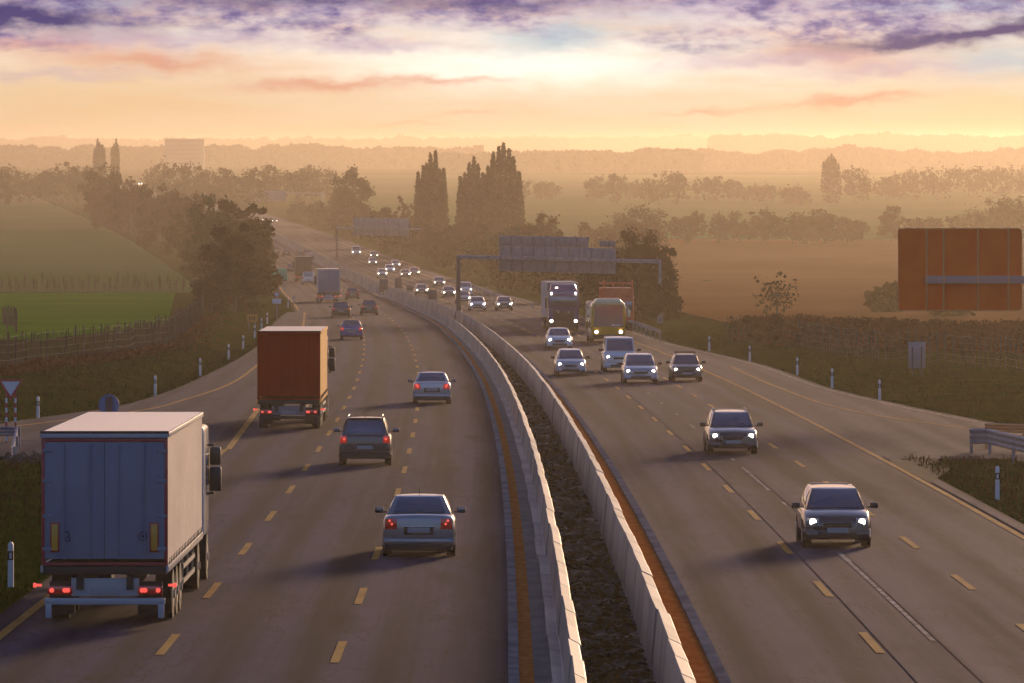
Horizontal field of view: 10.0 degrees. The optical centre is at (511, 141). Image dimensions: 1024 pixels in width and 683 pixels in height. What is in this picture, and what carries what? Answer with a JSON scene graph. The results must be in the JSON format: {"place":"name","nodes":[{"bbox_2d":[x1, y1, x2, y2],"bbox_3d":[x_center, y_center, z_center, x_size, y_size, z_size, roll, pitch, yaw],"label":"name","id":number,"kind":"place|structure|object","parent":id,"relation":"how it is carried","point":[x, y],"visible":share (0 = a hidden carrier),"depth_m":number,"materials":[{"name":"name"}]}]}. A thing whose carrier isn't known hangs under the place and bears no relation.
{"place":"outdoors","nodes":[
{"label":"outdoors","id":0,"kind":"place"},
{"bbox_2d":[0,292,174,339],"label":"green field","id":1,"kind":"structure","parent":0,"point":[47,312],"depth_m":591.64,"materials":[{"name":"green plant"}]},
{"bbox_2d":[0,190,192,292],"bbox_3d":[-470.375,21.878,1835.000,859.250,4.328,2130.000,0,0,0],"label":"misty field","id":2,"kind":"structure","parent":0,"point":[38,237],"depth_m":1196.03,"materials":[{"name":"green plant"}]},
{"bbox_2d":[0,312,310,455],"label":"entry ramp","id":3,"kind":"structure","parent":0,"point":[224,408],"depth_m":273.19,"materials":[{"name":"grey asphalt"}]},
{"bbox_2d":[0,183,507,682],"bbox_3d":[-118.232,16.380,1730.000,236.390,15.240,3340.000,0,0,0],"label":"road","id":4,"kind":"structure","parent":0,"point":[278,605],"depth_m":137.18,"materials":[{"name":"grey asphalt"}]},
{"bbox_2d":[33,412,221,617],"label":"articulated lorry","id":5,"kind":"object","parent":4,"relation":"on","point":[127,493],"visible":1,"depth_m":116.01,"materials":[{"name":"white metal"}]},
{"bbox_2d":[43,442,104,559],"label":"rear door","id":6,"kind":"structure","parent":5,"relation":"in","point":[74,481],"depth_m":116.00,"materials":[{"name":"metal"}]},
{"bbox_2d":[105,442,165,559],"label":"rear door","id":7,"kind":"structure","parent":5,"relation":"in","point":[134,471],"depth_m":116.00,"materials":[{"name":"metal"}]},
{"bbox_2d":[253,326,334,427],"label":"articulated lorry","id":8,"kind":"object","parent":4,"relation":"on","point":[294,363],"visible":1,"depth_m":233.18,"materials":[{"name":"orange metal"}]},
{"bbox_2d":[258,336,288,396],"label":"rear door","id":9,"kind":"structure","parent":8,"relation":"in","point":[273,357],"depth_m":233.14,"materials":[{"name":"red metal"}]},
{"bbox_2d":[289,336,319,396],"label":"rear door","id":10,"kind":"structure","parent":8,"relation":"in","point":[304,357],"depth_m":233.19,"materials":[{"name":"red metal"}]},
{"bbox_2d":[314,268,340,302],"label":"articulated lorry","id":11,"kind":"object","parent":4,"relation":"on","point":[327,282],"visible":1,"depth_m":671.96,"materials":[{"name":"white metal"}]},
{"bbox_2d":[134,184,551,682],"bbox_3d":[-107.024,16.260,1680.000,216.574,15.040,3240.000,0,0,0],"label":"gutter","id":12,"kind":"object","parent":4,"relation":"on","point":[541,661],"visible":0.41,"depth_m":142.42,"materials":[{"name":"grey concrete"}]},
{"bbox_2d":[181,202,518,682],"bbox_3d":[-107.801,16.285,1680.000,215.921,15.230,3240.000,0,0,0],"label":"kerb","id":13,"kind":"structure","parent":4,"relation":"on","point":[513,661],"depth_m":147.63,"materials":[{"name":"concrete"}]},
{"bbox_2d":[334,414,398,464],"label":"car","id":14,"kind":"object","parent":4,"relation":"on","point":[365,437],"visible":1,"depth_m":197.00,"materials":[{"name":"grey paint"}]},
{"bbox_2d":[274,240,533,682],"bbox_3d":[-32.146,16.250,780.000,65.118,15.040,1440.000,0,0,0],"label":"silt strip","id":15,"kind":"object","parent":4,"relation":"on","point":[526,672],"visible":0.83,"depth_m":140.47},
{"bbox_2d":[375,488,465,555],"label":"car","id":16,"kind":"object","parent":4,"relation":"on","point":[419,521],"visible":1,"depth_m":140.91,"materials":[{"name":"grey paint"}]},
{"bbox_2d":[408,371,455,403],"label":"car","id":17,"kind":"object","parent":4,"relation":"on","point":[431,385],"visible":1,"depth_m":269.01,"materials":[{"name":"grey paint"}]},
{"bbox_2d":[0,164,1023,613],"bbox_3d":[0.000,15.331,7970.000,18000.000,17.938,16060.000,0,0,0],"label":"ground","id":18,"kind":"structure","parent":0,"point":[232,330],"depth_m":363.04,"materials":[{"name":"green plant"}]},
{"bbox_2d":[10,168,51,202],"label":"broadleaf tree","id":19,"kind":"object","parent":18,"relation":"on","point":[27,187],"visible":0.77,"depth_m":2254.57,"materials":[{"name":"green plant"}]},
{"bbox_2d":[33,161,80,204],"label":"broadleaf tree","id":20,"kind":"object","parent":18,"relation":"on","point":[52,189],"visible":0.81,"depth_m":2209.20,"materials":[{"name":"green plant"}]},
{"bbox_2d":[77,191,124,230],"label":"broadleaf tree","id":21,"kind":"object","parent":18,"relation":"on","point":[103,210],"visible":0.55,"depth_m":1550.11,"materials":[{"name":"green plant"}]},
{"bbox_2d":[0,291,203,366],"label":"field fence","id":22,"kind":"object","parent":18,"relation":"on","point":[183,320],"visible":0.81,"depth_m":375.68,"materials":[{"name":"brown wood"}]},
{"bbox_2d":[77,162,130,226],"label":"broadleaf tree","id":23,"kind":"object","parent":18,"relation":"on","point":[101,185],"visible":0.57,"depth_m":1619.41,"materials":[{"name":"green plant"}]},
{"bbox_2d":[0,311,230,376],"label":"fence undergrowth","id":24,"kind":"object","parent":18,"relation":"on","point":[53,362],"visible":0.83,"depth_m":370.42,"materials":[{"name":"plant"}]},
{"bbox_2d":[107,176,150,235],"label":"broadleaf tree","id":25,"kind":"object","parent":18,"relation":"on","point":[126,207],"visible":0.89,"depth_m":1487.69,"materials":[{"name":"green plant"}]},
{"bbox_2d":[133,182,182,240],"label":"broadleaf tree","id":26,"kind":"object","parent":18,"relation":"on","point":[147,213],"visible":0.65,"depth_m":1392.66,"materials":[{"name":"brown plant"}]},
{"bbox_2d":[138,156,185,197],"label":"broadleaf tree","id":27,"kind":"object","parent":18,"relation":"on","point":[156,183],"visible":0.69,"depth_m":2352.06,"materials":[{"name":"green plant"}]},
{"bbox_2d":[158,190,210,232],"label":"broadleaf tree","id":28,"kind":"object","parent":18,"relation":"on","point":[175,212],"visible":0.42,"depth_m":1263.15,"materials":[{"name":"green plant"}]},
{"bbox_2d":[165,139,204,169],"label":"apartment block","id":29,"kind":"structure","parent":18,"relation":"on","point":[181,151],"depth_m":5000.00,"materials":[{"name":"grey"}]},
{"bbox_2d":[163,161,220,202],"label":"broadleaf tree","id":30,"kind":"object","parent":18,"relation":"on","point":[186,189],"visible":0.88,"depth_m":2082.75,"materials":[{"name":"green plant"}]},
{"bbox_2d":[181,193,233,269],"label":"broadleaf tree","id":31,"kind":"object","parent":18,"relation":"on","point":[202,223],"visible":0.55,"depth_m":872.94,"materials":[{"name":"green plant"}]},
{"bbox_2d":[191,276,235,316],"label":"bush","id":32,"kind":"object","parent":18,"relation":"on","point":[216,295],"visible":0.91,"depth_m":560.79,"materials":[{"name":"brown plant"}]},
{"bbox_2d":[189,167,241,204],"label":"broadleaf tree","id":33,"kind":"object","parent":18,"relation":"on","point":[224,179],"visible":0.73,"depth_m":2082.70,"materials":[{"name":"green plant"}]},
{"bbox_2d":[196,223,256,310],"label":"broadleaf tree","id":34,"kind":"object","parent":18,"relation":"on","point":[246,251],"visible":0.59,"depth_m":598.47,"materials":[{"name":"green plant"}]},
{"bbox_2d":[195,250,271,312],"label":"bush","id":35,"kind":"object","parent":18,"relation":"on","point":[246,281],"visible":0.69,"depth_m":588.41,"materials":[{"name":"green plant"}]},
{"bbox_2d":[212,195,259,249],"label":"broadleaf tree","id":36,"kind":"object","parent":18,"relation":"on","point":[232,209],"visible":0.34,"depth_m":837.53,"materials":[{"name":"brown plant"}]},
{"bbox_2d":[0,142,483,166],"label":"wood","id":37,"kind":"object","parent":18,"relation":"on","point":[287,155],"visible":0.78,"depth_m":5603.45,"materials":[{"name":"green plant"}]},
{"bbox_2d":[225,162,273,210],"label":"broadleaf tree","id":38,"kind":"object","parent":18,"relation":"on","point":[249,181],"visible":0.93,"depth_m":1970.55,"materials":[{"name":"green plant"}]},
{"bbox_2d":[234,206,279,296],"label":"broadleaf tree","id":39,"kind":"object","parent":18,"relation":"on","point":[259,233],"visible":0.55,"depth_m":731.26,"materials":[{"name":"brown plant"}]},
{"bbox_2d":[234,257,286,304],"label":"bush","id":40,"kind":"object","parent":18,"relation":"on","point":[276,279],"visible":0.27,"depth_m":641.01,"materials":[{"name":"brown plant"}]},
{"bbox_2d":[0,133,569,152],"bbox_3d":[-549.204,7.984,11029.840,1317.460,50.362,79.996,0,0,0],"label":"wood","id":41,"kind":"object","parent":18,"relation":"on","point":[490,146],"visible":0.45,"depth_m":11002.77,"materials":[{"name":"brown plant"}]},
{"bbox_2d":[270,167,322,204],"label":"broadleaf tree","id":42,"kind":"object","parent":18,"relation":"on","point":[293,182],"visible":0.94,"depth_m":2083.45,"materials":[{"name":"green plant"}]},
{"bbox_2d":[299,162,340,201],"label":"broadleaf tree","id":43,"kind":"object","parent":18,"relation":"on","point":[317,175],"visible":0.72,"depth_m":2255.53,"materials":[{"name":"green plant"}]},
{"bbox_2d":[329,164,375,215],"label":"broadleaf tree","id":44,"kind":"object","parent":18,"relation":"on","point":[342,194],"visible":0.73,"depth_m":1534.97,"materials":[{"name":"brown plant"}]},
{"bbox_2d":[334,218,421,257],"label":"sign gantry","id":45,"kind":"object","parent":18,"relation":"on","point":[382,226],"visible":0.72,"depth_m":1178.60,"materials":[{"name":"grey metal"}]},
{"bbox_2d":[413,150,449,230],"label":"poplar tree","id":46,"kind":"object","parent":18,"relation":"on","point":[430,203],"visible":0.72,"depth_m":1239.06,"materials":[{"name":"green plant"}]},
{"bbox_2d":[455,156,484,224],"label":"poplar tree","id":47,"kind":"object","parent":18,"relation":"on","point":[468,184],"visible":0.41,"depth_m":1193.30,"materials":[{"name":"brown plant"}]},
{"bbox_2d":[448,238,498,279],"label":"bush","id":48,"kind":"object","parent":18,"relation":"on","point":[480,267],"visible":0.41,"depth_m":930.00,"materials":[{"name":"green plant"}]},
{"bbox_2d":[472,165,505,239],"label":"poplar tree","id":49,"kind":"object","parent":18,"relation":"on","point":[479,193],"visible":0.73,"depth_m":1177.88,"materials":[{"name":"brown plant"}]},
{"bbox_2d":[482,142,525,244],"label":"poplar tree","id":50,"kind":"object","parent":18,"relation":"on","point":[511,187],"visible":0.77,"depth_m":1177.85,"materials":[{"name":"green plant"}]},
{"bbox_2d":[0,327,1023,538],"bbox_3d":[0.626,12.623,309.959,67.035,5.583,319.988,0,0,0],"label":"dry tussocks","id":51,"kind":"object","parent":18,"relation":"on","point":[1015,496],"visible":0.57,"depth_m":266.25,"materials":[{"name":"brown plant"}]},
{"bbox_2d":[511,210,565,246],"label":"broadleaf tree","id":52,"kind":"object","parent":18,"relation":"on","point":[531,229],"visible":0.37,"depth_m":952.42,"materials":[{"name":"green plant"}]},
{"bbox_2d":[453,235,661,323],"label":"sign gantry","id":53,"kind":"object","parent":18,"relation":"on","point":[554,254],"visible":0.91,"depth_m":526.07,"materials":[{"name":"grey metal"}]},
{"bbox_2d":[433,147,705,171],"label":"wood","id":54,"kind":"object","parent":18,"relation":"on","point":[651,159],"visible":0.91,"depth_m":4602.10,"materials":[{"name":"green plant"}]},
{"bbox_2d":[470,133,707,152],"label":"wood","id":55,"kind":"object","parent":18,"relation":"on","point":[634,142],"visible":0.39,"depth_m":12500.83,"materials":[{"name":"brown plant"}]},
{"bbox_2d":[575,221,619,247],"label":"broadleaf tree","id":56,"kind":"object","parent":18,"relation":"on","point":[596,236],"visible":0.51,"depth_m":1170.79,"materials":[{"name":"green plant"}]},
{"bbox_2d":[602,225,677,317],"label":"broadleaf tree","id":57,"kind":"object","parent":18,"relation":"on","point":[635,251],"visible":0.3,"depth_m":541.86,"materials":[{"name":"green plant"}]},
{"bbox_2d":[611,263,669,321],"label":"bush","id":58,"kind":"object","parent":18,"relation":"on","point":[643,283],"visible":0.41,"depth_m":521.04,"materials":[{"name":"green plant"}]},
{"bbox_2d":[606,201,681,250],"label":"broadleaf tree","id":59,"kind":"object","parent":18,"relation":"on","point":[654,225],"visible":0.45,"depth_m":1248.74,"materials":[{"name":"green plant"}]},
{"bbox_2d":[635,170,677,205],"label":"broadleaf tree","id":60,"kind":"object","parent":18,"relation":"on","point":[656,192],"visible":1,"depth_m":2167.14,"materials":[{"name":"green plant"}]},
{"bbox_2d":[641,244,681,285],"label":"broadleaf tree","id":61,"kind":"object","parent":18,"relation":"on","point":[667,266],"visible":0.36,"depth_m":528.90,"materials":[{"name":"green plant"}]},
{"bbox_2d":[643,280,685,323],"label":"bush","id":62,"kind":"object","parent":18,"relation":"on","point":[664,299],"visible":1,"depth_m":508.08,"materials":[{"name":"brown plant"}]},
{"bbox_2d":[668,210,707,243],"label":"broadleaf tree","id":63,"kind":"object","parent":18,"relation":"on","point":[688,230],"visible":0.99,"depth_m":1342.24,"materials":[{"name":"green plant"}]},
{"bbox_2d":[688,176,729,202],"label":"broadleaf tree","id":64,"kind":"object","parent":18,"relation":"on","point":[707,185],"visible":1,"depth_m":2255.80,"materials":[{"name":"green plant"}]},
{"bbox_2d":[704,211,750,242],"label":"broadleaf tree","id":65,"kind":"object","parent":18,"relation":"on","point":[733,227],"visible":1,"depth_m":1358.57,"materials":[{"name":"green plant"}]},
{"bbox_2d":[741,209,786,241],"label":"broadleaf tree","id":66,"kind":"object","parent":18,"relation":"on","point":[763,230],"visible":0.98,"depth_m":1358.01,"materials":[{"name":"green plant"}]},
{"bbox_2d":[752,271,798,315],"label":"broadleaf tree","id":67,"kind":"object","parent":18,"relation":"on","point":[772,295],"visible":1,"depth_m":528.36,"materials":[{"name":"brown plant"}]},
{"bbox_2d":[776,211,819,243],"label":"broadleaf tree","id":68,"kind":"object","parent":18,"relation":"on","point":[795,229],"visible":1,"depth_m":1341.65,"materials":[{"name":"green plant"}]},
{"bbox_2d":[805,208,852,243],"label":"broadleaf tree","id":69,"kind":"object","parent":18,"relation":"on","point":[822,224],"visible":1,"depth_m":1341.18,"materials":[{"name":"green plant"}]},
{"bbox_2d":[820,153,841,202],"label":"poplar tree","id":70,"kind":"object","parent":18,"relation":"on","point":[833,172],"visible":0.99,"depth_m":2256.62,"materials":[{"name":"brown plant"}]},
{"bbox_2d":[839,164,877,202],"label":"broadleaf tree","id":71,"kind":"object","parent":18,"relation":"on","point":[852,186],"visible":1,"depth_m":2256.47,"materials":[{"name":"green plant"}]},
{"bbox_2d":[695,143,1023,169],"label":"wood","id":72,"kind":"object","parent":18,"relation":"on","point":[864,158],"visible":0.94,"depth_m":5002.88,"materials":[{"name":"green plant"}]},
{"bbox_2d":[707,131,1023,154],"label":"wood","id":73,"kind":"object","parent":18,"relation":"on","point":[753,144],"visible":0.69,"depth_m":8501.66,"materials":[{"name":"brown plant"}]},
{"bbox_2d":[727,315,1023,371],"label":"field fence","id":74,"kind":"object","parent":18,"relation":"on","point":[876,343],"visible":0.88,"depth_m":356.77,"materials":[{"name":"brown wood"}]},
{"bbox_2d":[728,313,1023,353],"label":"brown scrub","id":75,"kind":"object","parent":18,"relation":"on","point":[890,327],"visible":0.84,"depth_m":387.49,"materials":[{"name":"brown plant"}]},
{"bbox_2d":[863,280,902,311],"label":"bush","id":76,"kind":"object","parent":18,"relation":"on","point":[885,299],"visible":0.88,"depth_m":560.48,"materials":[{"name":"green plant"}]},
{"bbox_2d":[876,205,908,241],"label":"broadleaf tree","id":77,"kind":"object","parent":18,"relation":"on","point":[889,223],"visible":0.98,"depth_m":1375.76,"materials":[{"name":"green plant"}]},
{"bbox_2d":[914,161,958,199],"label":"broadleaf tree","id":78,"kind":"object","parent":18,"relation":"on","point":[932,185],"visible":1,"depth_m":2403.39,"materials":[{"name":"green plant"}]},
{"bbox_2d":[898,228,1023,310],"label":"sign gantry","id":79,"kind":"object","parent":18,"relation":"on","point":[959,269],"visible":1,"depth_m":256.00,"materials":[{"name":"orange metal"}]},
{"bbox_2d":[943,164,989,196],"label":"broadleaf tree","id":80,"kind":"object","parent":18,"relation":"on","point":[971,183],"visible":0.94,"depth_m":2513.27,"materials":[{"name":"green plant"}]},
{"bbox_2d":[963,192,1023,227],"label":"broadleaf tree","id":81,"kind":"object","parent":18,"relation":"on","point":[996,218],"visible":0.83,"depth_m":1429.38,"materials":[{"name":"green plant"}]},
{"bbox_2d":[974,162,1023,196],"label":"broadleaf tree","id":82,"kind":"object","parent":18,"relation":"on","point":[994,175],"visible":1,"depth_m":2514.90,"materials":[{"name":"green plant"}]},
{"bbox_2d":[0,0,1023,140],"label":"sky","id":83,"kind":"structure","parent":0,"point":[109,69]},
{"bbox_2d":[378,290,655,682],"bbox_3d":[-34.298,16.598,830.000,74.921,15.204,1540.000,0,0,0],"label":"median soil","id":84,"kind":"structure","parent":0,"point":[602,632],"depth_m":143.46,"materials":[{"name":"brown soil"}]},
{"bbox_2d":[271,236,586,682],"bbox_3d":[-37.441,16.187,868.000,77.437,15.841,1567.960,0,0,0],"label":"concrete barrier","id":85,"kind":"object","parent":84,"relation":"on","point":[565,651],"visible":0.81,"depth_m":152.50,"materials":[{"name":"grey concrete"}]},
{"bbox_2d":[272,232,695,682],"bbox_3d":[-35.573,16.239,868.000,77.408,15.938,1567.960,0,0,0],"label":"concrete barrier","id":86,"kind":"object","parent":84,"relation":"on","point":[665,657],"visible":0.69,"depth_m":150.59,"materials":[{"name":"grey concrete"}]},
{"bbox_2d":[135,183,1023,682],"bbox_3d":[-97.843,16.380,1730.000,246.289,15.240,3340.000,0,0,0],"label":"road","id":87,"kind":"structure","parent":0,"point":[765,609],"depth_m":150.34,"materials":[{"name":"grey asphalt"}]},
{"bbox_2d":[139,184,731,682],"bbox_3d":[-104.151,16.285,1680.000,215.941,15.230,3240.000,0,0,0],"label":"kerb","id":88,"kind":"structure","parent":87,"relation":"on","point":[713,658],"depth_m":137.68,"materials":[{"name":"concrete"}]},
{"bbox_2d":[0,333,984,639],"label":"white lane marking","id":89,"kind":"object","parent":87,"relation":"on","point":[898,607],"visible":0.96,"depth_m":139.07,"materials":[{"name":"paint"}]},
{"bbox_2d":[0,243,1023,661],"bbox_3d":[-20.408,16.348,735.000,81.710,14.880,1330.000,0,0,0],"label":"yellow lane marking","id":90,"kind":"object","parent":87,"relation":"on","point":[340,647],"visible":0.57,"depth_m":176.37,"materials":[{"name":"paint"}]},
{"bbox_2d":[541,281,581,331],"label":"box lorry","id":91,"kind":"object","parent":87,"relation":"on","point":[561,303],"visible":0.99,"depth_m":469.72,"materials":[{"name":"blue paint"}]},
{"bbox_2d":[551,348,589,375],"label":"car","id":92,"kind":"object","parent":87,"relation":"on","point":[569,359],"visible":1,"depth_m":323.27,"materials":[{"name":"grey paint"}]},
{"bbox_2d":[585,298,629,342],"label":"bus","id":93,"kind":"object","parent":87,"relation":"on","point":[605,317],"visible":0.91,"depth_m":420.17,"materials":[{"name":"yellow paint"}]},
{"bbox_2d":[599,280,633,330],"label":"skip lorry","id":94,"kind":"object","parent":87,"relation":"on","point":[625,295],"visible":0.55,"depth_m":474.85,"materials":[{"name":"red metal"}]},
{"bbox_2d":[599,336,640,370],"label":"van","id":95,"kind":"object","parent":87,"relation":"on","point":[614,350],"visible":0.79,"depth_m":334.19,"materials":[{"name":"grey paint"}]},
{"bbox_2d":[540,374,717,682],"bbox_3d":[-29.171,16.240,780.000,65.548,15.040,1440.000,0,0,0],"label":"silt strip","id":96,"kind":"object","parent":87,"relation":"on","point":[701,669],"visible":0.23,"depth_m":129.63,"materials":[{"name":"brown soil"}]},
{"bbox_2d":[618,353,661,382],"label":"car","id":97,"kind":"object","parent":87,"relation":"on","point":[638,366],"visible":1,"depth_m":306.67,"materials":[{"name":"grey paint"}]},
{"bbox_2d":[666,351,705,380],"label":"car","id":98,"kind":"object","parent":87,"relation":"on","point":[684,364],"visible":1,"depth_m":310.75,"materials":[{"name":"grey paint"}]},
{"bbox_2d":[700,407,762,453],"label":"car","id":99,"kind":"object","parent":87,"relation":"on","point":[729,429],"visible":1,"depth_m":207.84,"materials":[{"name":"black paint"}]},
{"bbox_2d":[622,389,1023,682],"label":"road seam","id":100,"kind":"object","parent":87,"relation":"on","point":[859,567],"visible":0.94,"depth_m":144.68,"materials":[{"name":"grey asphalt"}]},
{"bbox_2d":[791,483,877,546],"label":"car","id":101,"kind":"object","parent":87,"relation":"on","point":[831,511],"visible":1,"depth_m":145.71,"materials":[{"name":"black paint"}]},
{"bbox_2d":[889,458,948,482],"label":"gravel patch","id":102,"kind":"object","parent":87,"relation":"on","point":[915,468],"visible":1,"depth_m":194.52,"materials":[{"name":"grey gravel"}]},
{"bbox_2d":[969,429,1023,461],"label":"guard rail","id":103,"kind":"object","parent":87,"relation":"on","point":[1012,442],"visible":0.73,"depth_m":205.38,"materials":[{"name":"metal"}]},
{"bbox_2d":[182,174,1023,238],"bbox_3d":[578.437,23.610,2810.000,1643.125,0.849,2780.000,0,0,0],"label":"meadow","id":104,"kind":"structure","parent":0,"point":[574,208],"depth_m":2266.66,"materials":[{"name":"plant"}]},
{"bbox_2d":[515,300,1023,457],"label":"exit ramp","id":105,"kind":"structure","parent":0,"point":[889,437],"depth_m":250.58,"materials":[{"name":"grey asphalt"}]},
{"bbox_2d":[532,239,1023,325],"bbox_3d":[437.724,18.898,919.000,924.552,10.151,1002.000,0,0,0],"label":"ploughed field","id":106,"kind":"structure","parent":0,"point":[837,278],"depth_m":955.76,"materials":[{"name":"soil"}]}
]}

